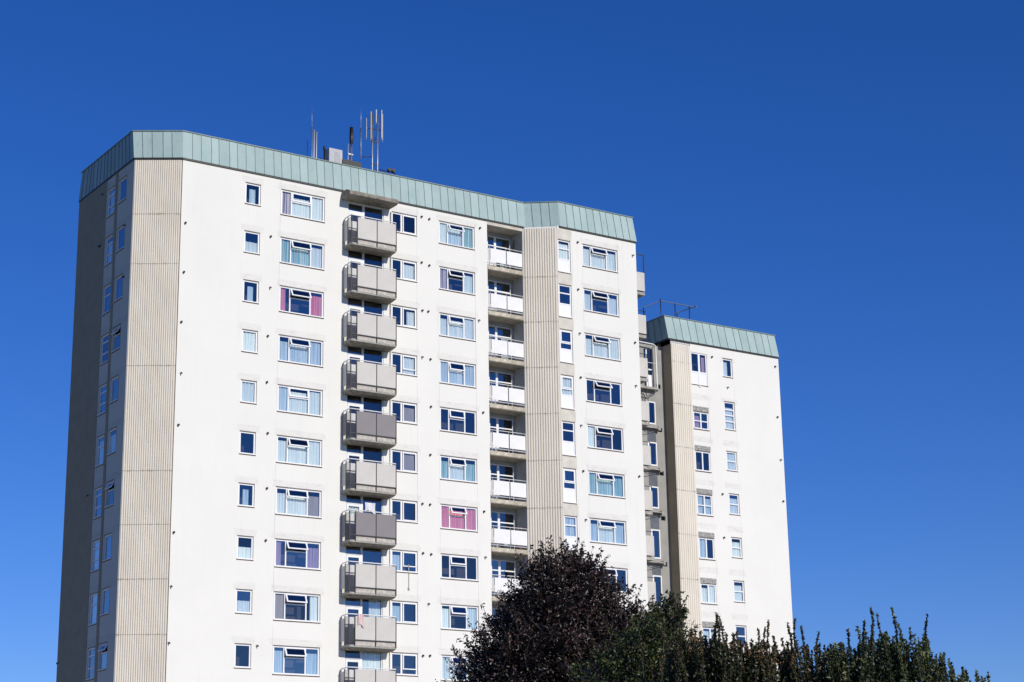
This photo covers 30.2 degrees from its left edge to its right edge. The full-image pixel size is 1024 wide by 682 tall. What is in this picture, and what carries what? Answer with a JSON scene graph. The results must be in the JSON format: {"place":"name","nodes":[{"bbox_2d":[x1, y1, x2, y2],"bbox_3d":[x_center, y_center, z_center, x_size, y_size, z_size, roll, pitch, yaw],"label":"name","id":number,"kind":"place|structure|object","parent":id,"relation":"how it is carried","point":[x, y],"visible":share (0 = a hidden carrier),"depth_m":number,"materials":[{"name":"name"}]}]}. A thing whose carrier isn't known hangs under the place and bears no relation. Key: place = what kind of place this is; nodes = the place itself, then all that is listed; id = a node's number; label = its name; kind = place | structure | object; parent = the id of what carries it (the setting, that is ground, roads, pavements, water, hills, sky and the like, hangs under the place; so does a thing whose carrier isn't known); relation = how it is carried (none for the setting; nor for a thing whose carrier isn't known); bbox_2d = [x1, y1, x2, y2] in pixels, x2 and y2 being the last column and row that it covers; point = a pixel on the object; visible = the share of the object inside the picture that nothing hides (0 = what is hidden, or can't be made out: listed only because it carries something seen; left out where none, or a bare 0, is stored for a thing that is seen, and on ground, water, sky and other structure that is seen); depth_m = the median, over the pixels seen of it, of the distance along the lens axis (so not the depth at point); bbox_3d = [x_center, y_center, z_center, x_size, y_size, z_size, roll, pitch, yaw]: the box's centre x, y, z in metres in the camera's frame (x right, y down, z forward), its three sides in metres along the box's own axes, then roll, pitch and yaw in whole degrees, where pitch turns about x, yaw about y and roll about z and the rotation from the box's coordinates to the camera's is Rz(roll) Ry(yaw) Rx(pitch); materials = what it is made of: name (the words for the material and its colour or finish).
{"place":"outdoors","nodes":[
{"label":"outdoors","id":0,"kind":"place"},
{"bbox_2d":[56,130,655,681],"bbox_3d":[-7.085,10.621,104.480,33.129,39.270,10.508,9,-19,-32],"label":"apartment tower","id":1,"kind":"structure","parent":0,"point":[286,366],"depth_m":100.16,"materials":[{"name":"white concrete"}]},
{"bbox_2d":[88,592,97,626],"bbox_3d":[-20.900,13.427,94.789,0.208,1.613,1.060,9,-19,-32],"label":"window","id":2,"kind":"structure","parent":1,"relation":"in","point":[93,618],"depth_m":94.98,"materials":[{"name":"blue glass"}]},
{"bbox_2d":[90,538,99,572],"bbox_3d":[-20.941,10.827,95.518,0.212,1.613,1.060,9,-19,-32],"label":"window","id":3,"kind":"structure","parent":1,"relation":"in","point":[96,546],"depth_m":95.73,"materials":[{"name":"blue glass"}]},
{"bbox_2d":[95,433,104,467],"bbox_3d":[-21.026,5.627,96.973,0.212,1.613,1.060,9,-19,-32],"label":"window","id":4,"kind":"structure","parent":1,"relation":"in","point":[99,461],"depth_m":97.16,"materials":[{"name":"blue glass"}]},
{"bbox_2d":[97,642,107,671],"bbox_3d":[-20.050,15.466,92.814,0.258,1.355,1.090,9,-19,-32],"label":"window","id":5,"kind":"structure","parent":1,"relation":"in","point":[105,644],"depth_m":93.03,"materials":[{"name":"blue plastic"}]},
{"bbox_2d":[104,233,112,267],"bbox_3d":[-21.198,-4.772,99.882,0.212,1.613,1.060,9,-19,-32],"label":"window","id":6,"kind":"structure","parent":1,"relation":"in","point":[108,253],"depth_m":100.05,"materials":[{"name":"blue glass"}]},
{"bbox_2d":[106,185,114,218],"bbox_3d":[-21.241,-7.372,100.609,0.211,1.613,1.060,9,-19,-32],"label":"window","id":7,"kind":"structure","parent":1,"relation":"in","point":[110,206],"depth_m":100.79,"materials":[{"name":"blue glass"}]},
{"bbox_2d":[107,426,116,455],"bbox_3d":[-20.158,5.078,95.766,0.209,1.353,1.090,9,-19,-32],"label":"window","id":8,"kind":"structure","parent":1,"relation":"in","point":[112,439],"depth_m":95.94,"materials":[{"name":"blue glass"}]},
{"bbox_2d":[234,643,251,668],"bbox_3d":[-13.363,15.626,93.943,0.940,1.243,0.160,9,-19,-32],"label":"window","id":9,"kind":"structure","parent":1,"relation":"in","point":[238,644],"depth_m":93.99,"materials":[{"name":"white plastic"}]},
{"bbox_2d":[235,589,252,614],"bbox_3d":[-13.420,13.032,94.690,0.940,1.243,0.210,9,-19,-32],"label":"window","id":10,"kind":"structure","parent":1,"relation":"in","point":[242,607],"depth_m":94.73,"materials":[{"name":"white plastic"}]},
{"bbox_2d":[236,535,253,560],"bbox_3d":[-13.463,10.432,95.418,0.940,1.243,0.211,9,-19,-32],"label":"window","id":11,"kind":"structure","parent":1,"relation":"in","point":[243,553],"depth_m":95.45,"materials":[{"name":"white plastic"}]},
{"bbox_2d":[238,482,254,507],"bbox_3d":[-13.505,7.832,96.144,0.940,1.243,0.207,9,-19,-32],"label":"window","id":12,"kind":"structure","parent":1,"relation":"in","point":[245,492],"depth_m":96.22,"materials":[{"name":"white plastic"}]},
{"bbox_2d":[239,430,255,455],"bbox_3d":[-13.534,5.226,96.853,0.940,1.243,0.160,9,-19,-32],"label":"window","id":13,"kind":"structure","parent":1,"relation":"in","point":[247,432],"depth_m":96.97,"materials":[{"name":"white plastic"}]},
{"bbox_2d":[240,379,256,404],"bbox_3d":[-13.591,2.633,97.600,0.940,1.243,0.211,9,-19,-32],"label":"window","id":14,"kind":"structure","parent":1,"relation":"in","point":[248,390],"depth_m":97.68,"materials":[{"name":"white plastic"}]},
{"bbox_2d":[241,329,257,353],"bbox_3d":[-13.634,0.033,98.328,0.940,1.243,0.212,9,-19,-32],"label":"window","id":15,"kind":"structure","parent":1,"relation":"in","point":[249,341],"depth_m":98.40,"materials":[{"name":"white plastic"}]},
{"bbox_2d":[242,279,258,303],"bbox_3d":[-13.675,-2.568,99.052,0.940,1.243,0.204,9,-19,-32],"label":"window","id":16,"kind":"structure","parent":1,"relation":"in","point":[249,289],"depth_m":99.10,"materials":[{"name":"white plastic"}]},
{"bbox_2d":[244,230,259,254],"bbox_3d":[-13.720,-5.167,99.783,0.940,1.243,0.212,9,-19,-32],"label":"window","id":17,"kind":"structure","parent":1,"relation":"in","point":[249,247],"depth_m":99.81,"materials":[{"name":"white plastic"}]},
{"bbox_2d":[245,182,260,206],"bbox_3d":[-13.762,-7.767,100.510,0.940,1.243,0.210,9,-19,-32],"label":"window","id":18,"kind":"structure","parent":1,"relation":"in","point":[251,192],"depth_m":100.56,"materials":[{"name":"white plastic"}]},
{"bbox_2d":[272,645,319,676],"bbox_3d":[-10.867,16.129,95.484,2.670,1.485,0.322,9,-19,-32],"label":"window","id":19,"kind":"structure","parent":1,"relation":"in","point":[311,661],"depth_m":95.61,"materials":[{"name":"white plastic"}]},
{"bbox_2d":[273,591,320,623],"bbox_3d":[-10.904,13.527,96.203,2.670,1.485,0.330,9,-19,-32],"label":"window","id":20,"kind":"structure","parent":1,"relation":"in","point":[279,600],"depth_m":96.17,"materials":[{"name":"white plastic"}]},
{"bbox_2d":[274,538,320,570],"bbox_3d":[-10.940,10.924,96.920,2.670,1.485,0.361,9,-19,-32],"label":"window","id":21,"kind":"structure","parent":1,"relation":"in","point":[312,555],"depth_m":97.13,"materials":[{"name":"white plastic"}]},
{"bbox_2d":[275,486,321,518],"bbox_3d":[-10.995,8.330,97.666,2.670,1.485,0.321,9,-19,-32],"label":"window","id":22,"kind":"structure","parent":1,"relation":"in","point":[287,505],"depth_m":97.73,"materials":[{"name":"white plastic"}]},
{"bbox_2d":[276,435,322,467],"bbox_3d":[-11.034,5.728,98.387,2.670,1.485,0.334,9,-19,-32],"label":"window","id":23,"kind":"structure","parent":1,"relation":"in","point":[293,454],"depth_m":98.45,"materials":[{"name":"white plastic"}]},
{"bbox_2d":[277,384,322,417],"bbox_3d":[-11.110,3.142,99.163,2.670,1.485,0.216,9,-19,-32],"label":"window","id":24,"kind":"structure","parent":1,"relation":"in","point":[288,402],"depth_m":99.21,"materials":[{"name":"white plastic"}]},
{"bbox_2d":[278,334,323,367],"bbox_3d":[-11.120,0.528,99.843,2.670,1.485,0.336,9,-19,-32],"label":"window","id":25,"kind":"structure","parent":1,"relation":"in","point":[309,355],"depth_m":99.90,"materials":[{"name":"white plastic"}]},
{"bbox_2d":[279,285,323,318],"bbox_3d":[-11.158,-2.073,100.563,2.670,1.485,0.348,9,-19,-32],"label":"window","id":26,"kind":"structure","parent":1,"relation":"in","point":[316,307],"depth_m":100.81,"materials":[{"name":"white plastic"}]},
{"bbox_2d":[280,236,324,270],"bbox_3d":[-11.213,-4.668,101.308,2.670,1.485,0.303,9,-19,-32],"label":"window","id":27,"kind":"structure","parent":1,"relation":"in","point":[313,258],"depth_m":101.35,"materials":[{"name":"white plastic"}]},
{"bbox_2d":[281,189,324,222],"bbox_3d":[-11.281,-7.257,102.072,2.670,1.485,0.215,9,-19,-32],"label":"window","id":28,"kind":"structure","parent":1,"relation":"in","point":[312,210],"depth_m":102.10,"materials":[{"name":"white plastic"}]},
{"bbox_2d":[307,127,316,157],"bbox_3d":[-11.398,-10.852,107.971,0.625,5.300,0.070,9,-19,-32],"label":"antenna mast","id":29,"kind":"object","parent":1,"relation":"on","point":[311,143],"visible":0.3,"depth_m":108.13,"materials":[{"name":"metal"}]},
{"bbox_2d":[320,146,341,163],"bbox_3d":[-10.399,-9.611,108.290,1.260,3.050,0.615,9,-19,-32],"label":"equipment cabinet","id":30,"kind":"object","parent":1,"relation":"on","point":[332,154],"visible":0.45,"depth_m":108.41,"materials":[{"name":"metal"}]},
{"bbox_2d":[342,127,360,167],"bbox_3d":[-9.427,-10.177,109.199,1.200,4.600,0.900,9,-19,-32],"label":"antenna mast","id":31,"kind":"object","parent":1,"relation":"on","point":[351,162],"visible":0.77,"depth_m":109.27,"materials":[{"name":"metal"}]},
{"bbox_2d":[345,598,381,644],"bbox_3d":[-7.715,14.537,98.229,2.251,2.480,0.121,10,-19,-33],"label":"balcony door","id":32,"kind":"structure","parent":1,"relation":"in","point":[374,605],"depth_m":98.26,"materials":[{"name":"white plastic"}]},
{"bbox_2d":[345,651,381,681],"bbox_3d":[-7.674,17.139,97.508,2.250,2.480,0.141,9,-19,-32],"label":"balcony door","id":33,"kind":"structure","parent":1,"relation":"in","point":[366,659],"depth_m":97.83,"materials":[{"name":"white plastic"}]},
{"bbox_2d":[345,546,382,591],"bbox_3d":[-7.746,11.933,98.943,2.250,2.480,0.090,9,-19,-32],"label":"balcony door","id":34,"kind":"structure","parent":1,"relation":"in","point":[360,558],"depth_m":98.60,"materials":[{"name":"white plastic"}]},
{"bbox_2d":[346,445,382,488],"bbox_3d":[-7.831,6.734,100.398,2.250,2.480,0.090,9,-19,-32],"label":"balcony door","id":35,"kind":"structure","parent":1,"relation":"in","point":[360,455],"depth_m":100.03,"materials":[{"name":"white plastic"}]},
{"bbox_2d":[346,497,382,539],"bbox_3d":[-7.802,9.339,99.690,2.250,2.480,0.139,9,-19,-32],"label":"balcony door","id":36,"kind":"structure","parent":1,"relation":"in","point":[358,506],"depth_m":99.32,"materials":[{"name":"white plastic"}]},
{"bbox_2d":[347,298,382,338],"bbox_3d":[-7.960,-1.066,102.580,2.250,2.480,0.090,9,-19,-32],"label":"balcony door","id":37,"kind":"structure","parent":1,"relation":"in","point":[361,308],"depth_m":102.22,"materials":[{"name":"white plastic"}]},
{"bbox_2d":[347,346,382,387],"bbox_3d":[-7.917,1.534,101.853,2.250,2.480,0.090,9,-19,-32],"label":"balcony door","id":38,"kind":"structure","parent":1,"relation":"in","point":[349,355],"depth_m":101.43,"materials":[{"name":"white plastic"}]},
{"bbox_2d":[347,397,382,437],"bbox_3d":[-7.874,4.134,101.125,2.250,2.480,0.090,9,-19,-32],"label":"balcony door","id":39,"kind":"structure","parent":1,"relation":"in","point":[360,405],"depth_m":100.74,"materials":[{"name":"white plastic"}]},
{"bbox_2d":[348,202,382,242],"bbox_3d":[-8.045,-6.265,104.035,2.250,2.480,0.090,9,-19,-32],"label":"balcony door","id":40,"kind":"structure","parent":1,"relation":"in","point":[354,232],"depth_m":103.66,"materials":[{"name":"white plastic"}]},
{"bbox_2d":[348,253,382,290],"bbox_3d":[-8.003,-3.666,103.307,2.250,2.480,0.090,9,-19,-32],"label":"balcony door","id":41,"kind":"structure","parent":1,"relation":"in","point":[349,258],"depth_m":102.90,"materials":[{"name":"white plastic"}]},
{"bbox_2d":[365,110,382,170],"bbox_3d":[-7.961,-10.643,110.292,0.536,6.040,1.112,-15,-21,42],"label":"antenna mast","id":42,"kind":"object","parent":1,"relation":"on","point":[372,129],"visible":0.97,"depth_m":110.58,"materials":[{"name":"metal"}]},
{"bbox_2d":[391,304,417,329],"bbox_3d":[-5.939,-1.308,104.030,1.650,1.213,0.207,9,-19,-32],"label":"window","id":43,"kind":"structure","parent":1,"relation":"in","point":[409,315],"depth_m":104.19,"materials":[{"name":"white plastic"}]},
{"bbox_2d":[391,400,417,424],"bbox_3d":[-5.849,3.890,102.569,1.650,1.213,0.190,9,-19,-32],"label":"window","id":44,"kind":"structure","parent":1,"relation":"in","point":[408,413],"depth_m":102.75,"materials":[{"name":"white plastic"}]},
{"bbox_2d":[391,549,417,573],"bbox_3d":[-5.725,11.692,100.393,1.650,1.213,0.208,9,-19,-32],"label":"window","id":45,"kind":"structure","parent":1,"relation":"in","point":[395,559],"depth_m":100.32,"materials":[{"name":"white plastic"}]},
{"bbox_2d":[392,211,417,236],"bbox_3d":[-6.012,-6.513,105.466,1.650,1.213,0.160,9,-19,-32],"label":"window","id":46,"kind":"structure","parent":1,"relation":"in","point":[407,233],"depth_m":105.49,"materials":[{"name":"white plastic"}]},
{"bbox_2d":[392,257,417,282],"bbox_3d":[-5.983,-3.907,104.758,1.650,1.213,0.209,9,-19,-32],"label":"window","id":47,"kind":"structure","parent":1,"relation":"in","point":[406,271],"depth_m":104.90,"materials":[{"name":"white plastic"}]},
{"bbox_2d":[392,352,417,376],"bbox_3d":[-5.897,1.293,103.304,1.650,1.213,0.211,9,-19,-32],"label":"window","id":48,"kind":"structure","parent":1,"relation":"in","point":[408,363],"depth_m":103.48,"materials":[{"name":"white plastic"}]},
{"bbox_2d":[392,449,417,473],"bbox_3d":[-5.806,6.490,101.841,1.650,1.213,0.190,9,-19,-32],"label":"window","id":49,"kind":"structure","parent":1,"relation":"in","point":[408,460],"depth_m":102.05,"materials":[{"name":"white plastic"}]},
{"bbox_2d":[392,499,417,523],"bbox_3d":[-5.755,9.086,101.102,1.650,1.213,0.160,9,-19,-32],"label":"window","id":50,"kind":"structure","parent":1,"relation":"in","point":[398,500],"depth_m":101.18,"materials":[{"name":"white plastic"}]},
{"bbox_2d":[391,600,418,624],"bbox_3d":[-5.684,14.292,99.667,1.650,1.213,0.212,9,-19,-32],"label":"window","id":51,"kind":"structure","parent":1,"relation":"in","point":[396,611],"depth_m":99.59,"materials":[{"name":"white plastic"}]},
{"bbox_2d":[391,652,418,676],"bbox_3d":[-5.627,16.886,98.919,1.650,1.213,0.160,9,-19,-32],"label":"window","id":52,"kind":"structure","parent":1,"relation":"in","point":[398,653],"depth_m":98.96,"materials":[{"name":"white plastic"}]},
{"bbox_2d":[441,654,470,681],"bbox_3d":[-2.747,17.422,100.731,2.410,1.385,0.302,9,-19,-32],"label":"window","id":53,"kind":"structure","parent":1,"relation":"in","point":[445,666],"depth_m":100.44,"materials":[{"name":"white plastic"}]},
{"bbox_2d":[439,220,474,249],"bbox_3d":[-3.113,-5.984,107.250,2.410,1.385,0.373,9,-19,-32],"label":"window","id":54,"kind":"structure","parent":1,"relation":"in","point":[464,238],"depth_m":107.36,"materials":[{"name":"white plastic"}]},
{"bbox_2d":[439,266,475,295],"bbox_3d":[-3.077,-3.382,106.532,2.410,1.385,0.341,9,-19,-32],"label":"window","id":55,"kind":"structure","parent":1,"relation":"in","point":[443,274],"depth_m":106.55,"materials":[{"name":"white plastic"}]},
{"bbox_2d":[439,312,475,341],"bbox_3d":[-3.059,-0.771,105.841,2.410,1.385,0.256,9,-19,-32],"label":"window","id":56,"kind":"structure","parent":1,"relation":"in","point":[465,330],"depth_m":105.93,"materials":[{"name":"white plastic"}]},
{"bbox_2d":[439,359,476,388],"bbox_3d":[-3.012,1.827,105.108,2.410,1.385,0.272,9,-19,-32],"label":"window","id":57,"kind":"structure","parent":1,"relation":"in","point":[465,377],"depth_m":105.13,"materials":[{"name":"white plastic"}]},
{"bbox_2d":[440,406,476,435],"bbox_3d":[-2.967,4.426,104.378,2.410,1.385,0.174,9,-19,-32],"label":"window","id":58,"kind":"structure","parent":1,"relation":"in","point":[445,408],"depth_m":104.44,"materials":[{"name":"white plastic"}]},
{"bbox_2d":[440,455,477,483],"bbox_3d":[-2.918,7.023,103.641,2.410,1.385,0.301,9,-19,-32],"label":"window","id":59,"kind":"structure","parent":1,"relation":"in","point":[449,471],"depth_m":103.66,"materials":[{"name":"white plastic"}]},
{"bbox_2d":[440,504,478,531],"bbox_3d":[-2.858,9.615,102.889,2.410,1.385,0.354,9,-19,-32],"label":"window","id":60,"kind":"structure","parent":1,"relation":"in","point":[450,520],"depth_m":102.97,"materials":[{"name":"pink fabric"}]},
{"bbox_2d":[441,553,478,581],"bbox_3d":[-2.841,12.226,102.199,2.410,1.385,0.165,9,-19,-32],"label":"window","id":61,"kind":"structure","parent":1,"relation":"in","point":[465,557],"depth_m":102.22,"materials":[{"name":"white plastic"}]},
{"bbox_2d":[441,603,478,631],"bbox_3d":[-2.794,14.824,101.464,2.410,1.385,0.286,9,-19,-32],"label":"window","id":62,"kind":"structure","parent":1,"relation":"in","point":[473,614],"depth_m":101.53,"materials":[{"name":"white plastic"}]},
{"bbox_2d":[487,235,510,268],"bbox_3d":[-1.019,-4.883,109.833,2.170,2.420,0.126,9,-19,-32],"label":"balcony door","id":63,"kind":"structure","parent":1,"relation":"in","point":[494,238],"depth_m":110.04,"materials":[{"name":"white plastic"}]},
{"bbox_2d":[488,280,511,313],"bbox_3d":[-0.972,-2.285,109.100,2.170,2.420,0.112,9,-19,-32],"label":"balcony door","id":64,"kind":"structure","parent":1,"relation":"in","point":[495,282],"depth_m":109.32,"materials":[{"name":"white plastic"}]},
{"bbox_2d":[488,325,511,359],"bbox_3d":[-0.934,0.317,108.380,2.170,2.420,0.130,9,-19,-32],"label":"balcony door","id":65,"kind":"structure","parent":1,"relation":"in","point":[495,327],"depth_m":108.58,"materials":[{"name":"white plastic"}]},
{"bbox_2d":[489,370,512,405],"bbox_3d":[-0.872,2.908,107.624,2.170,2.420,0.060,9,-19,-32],"label":"balcony door","id":66,"kind":"structure","parent":1,"relation":"in","point":[496,373],"depth_m":107.84,"materials":[{"name":"white plastic"}]},
{"bbox_2d":[489,417,513,452],"bbox_3d":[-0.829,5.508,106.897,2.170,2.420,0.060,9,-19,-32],"label":"balcony door","id":67,"kind":"structure","parent":1,"relation":"in","point":[497,427],"depth_m":107.10,"materials":[{"name":"white plastic"}]},
{"bbox_2d":[490,464,514,500],"bbox_3d":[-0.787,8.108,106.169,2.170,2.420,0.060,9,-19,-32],"label":"balcony door","id":68,"kind":"structure","parent":1,"relation":"in","point":[497,465],"depth_m":106.37,"materials":[{"name":"white plastic"}]},
{"bbox_2d":[491,511,514,548],"bbox_3d":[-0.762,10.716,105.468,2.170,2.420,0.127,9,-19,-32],"label":"balcony door","id":69,"kind":"structure","parent":1,"relation":"in","point":[498,522],"depth_m":105.67,"materials":[{"name":"white plastic"}]},
{"bbox_2d":[491,559,515,596],"bbox_3d":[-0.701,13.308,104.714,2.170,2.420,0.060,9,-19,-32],"label":"balcony door","id":70,"kind":"structure","parent":1,"relation":"in","point":[499,570],"depth_m":104.88,"materials":[{"name":"white plastic"}]},
{"bbox_2d":[558,239,571,273],"bbox_3d":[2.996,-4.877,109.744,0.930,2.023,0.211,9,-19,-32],"label":"window","id":71,"kind":"structure","parent":1,"relation":"in","point":[564,254],"depth_m":109.80,"materials":[{"name":"white plastic"}]},
{"bbox_2d":[558,283,572,318],"bbox_3d":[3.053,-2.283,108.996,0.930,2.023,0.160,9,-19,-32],"label":"window","id":72,"kind":"structure","parent":1,"relation":"in","point":[564,309],"depth_m":108.95,"materials":[{"name":"white plastic"}]},
{"bbox_2d":[560,328,573,364],"bbox_3d":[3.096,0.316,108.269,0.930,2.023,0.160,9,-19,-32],"label":"window","id":73,"kind":"structure","parent":1,"relation":"in","point":[565,354],"depth_m":108.23,"materials":[{"name":"white plastic"}]},
{"bbox_2d":[561,374,574,410],"bbox_3d":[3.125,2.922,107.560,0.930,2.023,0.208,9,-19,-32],"label":"window","id":74,"kind":"structure","parent":1,"relation":"in","point":[567,398],"depth_m":107.60,"materials":[{"name":"white plastic"}]},
{"bbox_2d":[562,420,575,456],"bbox_3d":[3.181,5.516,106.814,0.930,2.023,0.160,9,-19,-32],"label":"window","id":75,"kind":"structure","parent":1,"relation":"in","point":[569,449],"depth_m":106.76,"materials":[{"name":"white plastic"}]},
{"bbox_2d":[563,467,577,503],"bbox_3d":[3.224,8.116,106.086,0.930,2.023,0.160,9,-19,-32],"label":"window","id":76,"kind":"structure","parent":1,"relation":"in","point":[570,495],"depth_m":106.06,"materials":[{"name":"white plastic"}]},
{"bbox_2d":[564,515,578,551],"bbox_3d":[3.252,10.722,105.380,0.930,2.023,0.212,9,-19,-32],"label":"window","id":77,"kind":"structure","parent":1,"relation":"in","point":[571,530],"depth_m":105.49,"materials":[{"name":"white plastic"}]},
{"bbox_2d":[582,243,618,272],"bbox_3d":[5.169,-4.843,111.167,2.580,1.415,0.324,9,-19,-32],"label":"window","id":78,"kind":"structure","parent":1,"relation":"in","point":[598,262],"depth_m":111.23,"materials":[{"name":"white plastic"}]},
{"bbox_2d":[584,288,619,316],"bbox_3d":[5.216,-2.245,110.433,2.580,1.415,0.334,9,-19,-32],"label":"window","id":79,"kind":"structure","parent":1,"relation":"in","point":[611,303],"depth_m":110.56,"materials":[{"name":"white plastic"}]},
{"bbox_2d":[584,332,620,361],"bbox_3d":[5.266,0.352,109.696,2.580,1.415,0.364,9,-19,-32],"label":"window","id":80,"kind":"structure","parent":1,"relation":"in","point":[611,351],"depth_m":109.80,"materials":[{"name":"white plastic"}]},
{"bbox_2d":[586,378,622,406],"bbox_3d":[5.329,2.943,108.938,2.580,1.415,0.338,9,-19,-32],"label":"window","id":81,"kind":"structure","parent":1,"relation":"in","point":[595,381],"depth_m":108.98,"materials":[{"name":"white plastic"}]},
{"bbox_2d":[587,424,623,452],"bbox_3d":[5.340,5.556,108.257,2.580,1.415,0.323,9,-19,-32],"label":"window","id":82,"kind":"structure","parent":1,"relation":"in","point":[591,432],"depth_m":108.07,"materials":[{"name":"white plastic"}]},
{"bbox_2d":[588,470,625,498],"bbox_3d":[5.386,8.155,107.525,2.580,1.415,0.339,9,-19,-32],"label":"window","id":83,"kind":"structure","parent":1,"relation":"in","point":[598,486],"depth_m":107.57,"materials":[{"name":"white plastic"}]},
{"bbox_2d":[589,517,626,545],"bbox_3d":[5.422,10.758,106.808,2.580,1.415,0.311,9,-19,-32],"label":"window","id":84,"kind":"structure","parent":1,"relation":"in","point":[599,533],"depth_m":106.87,"materials":[{"name":"white plastic"}]},
{"bbox_2d":[595,566,627,592],"bbox_3d":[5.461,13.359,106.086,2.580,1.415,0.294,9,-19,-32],"label":"window","id":85,"kind":"structure","parent":1,"relation":"in","point":[625,569],"depth_m":106.50,"materials":[{"name":"white plastic"}]},
{"bbox_2d":[0,0,1023,681],"label":"sky","id":86,"kind":"structure","parent":0,"point":[841,182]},
{"bbox_2d":[435,535,706,681],"bbox_3d":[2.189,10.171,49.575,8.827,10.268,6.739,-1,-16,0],"label":"purple leaved tree","id":87,"kind":"object","parent":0,"point":[554,622],"visible":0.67,"depth_m":49.00,"materials":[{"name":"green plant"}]},
{"bbox_2d":[561,589,698,681],"bbox_3d":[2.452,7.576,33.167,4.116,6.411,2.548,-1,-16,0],"label":"green tree","id":88,"kind":"object","parent":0,"point":[655,651],"visible":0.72,"depth_m":33.49,"materials":[{"name":"green plant"}]},
{"bbox_2d":[640,612,779,681],"bbox_3d":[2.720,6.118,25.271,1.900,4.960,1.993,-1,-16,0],"label":"shrub","id":89,"kind":"object","parent":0,"point":[690,662],"visible":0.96,"depth_m":25.53,"materials":[{"name":"green plant"}]},
{"bbox_2d":[748,618,854,681],"bbox_3d":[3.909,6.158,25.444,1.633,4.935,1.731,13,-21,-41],"label":"shrub","id":90,"kind":"object","parent":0,"point":[789,669],"visible":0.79,"depth_m":25.71,"materials":[{"name":"green plant"}]},
{"bbox_2d":[810,606,931,681],"bbox_3d":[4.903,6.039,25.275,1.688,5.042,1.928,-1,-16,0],"label":"shrub","id":91,"kind":"object","parent":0,"point":[865,666],"visible":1,"depth_m":25.48,"materials":[{"name":"green plant"}]},
{"bbox_2d":[877,613,990,681],"bbox_3d":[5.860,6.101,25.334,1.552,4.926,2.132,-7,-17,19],"label":"shrub","id":92,"kind":"object","parent":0,"point":[938,671],"visible":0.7,"depth_m":25.60,"materials":[{"name":"green plant"}]},
{"label":"forecourt","id":93,"kind":"structure","parent":0,"visible":0},
{"bbox_2d":[639,315,793,668],"bbox_3d":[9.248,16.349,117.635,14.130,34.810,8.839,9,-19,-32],"label":"apartment tower","id":94,"kind":"structure","parent":93,"relation":"on","point":[716,521],"depth_m":117.21,"materials":[{"name":"white paint"}]},
{"bbox_2d":[643,299,696,318],"bbox_3d":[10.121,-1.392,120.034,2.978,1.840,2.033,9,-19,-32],"label":"guard rail","id":95,"kind":"object","parent":94,"relation":"on","point":[689,308],"visible":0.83,"depth_m":119.80,"materials":[{"name":"metal"}]},
{"bbox_2d":[691,352,707,386],"bbox_3d":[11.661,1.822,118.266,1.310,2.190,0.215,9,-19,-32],"label":"window","id":96,"kind":"structure","parent":94,"relation":"in","point":[699,378],"depth_m":118.29,"materials":[{"name":"white plastic"}]},
{"bbox_2d":[693,405,709,430],"bbox_3d":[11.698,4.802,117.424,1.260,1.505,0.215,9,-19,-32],"label":"window","id":97,"kind":"structure","parent":94,"relation":"in","point":[705,410],"depth_m":117.37,"materials":[{"name":"white plastic"}]},
{"bbox_2d":[694,445,711,472],"bbox_3d":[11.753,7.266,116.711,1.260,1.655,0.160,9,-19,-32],"label":"window","id":98,"kind":"structure","parent":94,"relation":"in","point":[698,448],"depth_m":116.77,"materials":[{"name":"white plastic"}]},
{"bbox_2d":[696,488,713,516],"bbox_3d":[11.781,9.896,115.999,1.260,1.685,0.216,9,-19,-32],"label":"window","id":99,"kind":"structure","parent":94,"relation":"in","point":[706,504],"depth_m":116.03,"materials":[{"name":"white plastic"}]},
{"bbox_2d":[698,531,715,560],"bbox_3d":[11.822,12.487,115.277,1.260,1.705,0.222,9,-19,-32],"label":"window","id":100,"kind":"structure","parent":94,"relation":"in","point":[705,536],"depth_m":115.24,"materials":[{"name":"white plastic"}]},
{"bbox_2d":[700,577,717,604],"bbox_3d":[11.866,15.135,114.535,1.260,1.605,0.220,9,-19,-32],"label":"window","id":101,"kind":"structure","parent":94,"relation":"in","point":[708,594],"depth_m":114.57,"materials":[{"name":"white plastic"}]},
{"bbox_2d":[702,621,717,644],"bbox_3d":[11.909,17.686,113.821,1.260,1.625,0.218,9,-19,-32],"label":"window","id":102,"kind":"structure","parent":94,"relation":"in","point":[705,624],"depth_m":113.82,"materials":[{"name":"white plastic"}]},
{"bbox_2d":[722,358,733,378],"bbox_3d":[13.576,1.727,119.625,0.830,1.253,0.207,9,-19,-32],"label":"window","id":103,"kind":"structure","parent":94,"relation":"in","point":[724,364],"depth_m":119.67,"materials":[{"name":"white plastic"}]},
{"bbox_2d":[724,401,736,430],"bbox_3d":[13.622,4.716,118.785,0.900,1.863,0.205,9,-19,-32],"label":"window","id":104,"kind":"structure","parent":94,"relation":"in","point":[730,424],"depth_m":118.84,"materials":[{"name":"white plastic"}]},
{"bbox_2d":[726,451,737,471],"bbox_3d":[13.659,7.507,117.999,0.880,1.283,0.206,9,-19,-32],"label":"window","id":105,"kind":"structure","parent":94,"relation":"in","point":[731,459],"depth_m":118.09,"materials":[{"name":"white plastic"}]},
{"bbox_2d":[729,493,740,515],"bbox_3d":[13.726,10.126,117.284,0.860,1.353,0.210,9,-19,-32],"label":"window","id":106,"kind":"structure","parent":94,"relation":"in","point":[734,506],"depth_m":117.34,"materials":[{"name":"white plastic"}]},
{"bbox_2d":[731,537,742,558],"bbox_3d":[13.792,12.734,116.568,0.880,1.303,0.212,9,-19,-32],"label":"window","id":107,"kind":"structure","parent":94,"relation":"in","point":[736,548],"depth_m":116.63,"materials":[{"name":"white plastic"}]},
{"bbox_2d":[733,580,745,602],"bbox_3d":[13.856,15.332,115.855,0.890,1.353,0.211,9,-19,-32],"label":"window","id":108,"kind":"structure","parent":94,"relation":"in","point":[739,591],"depth_m":115.92,"materials":[{"name":"white plastic"}]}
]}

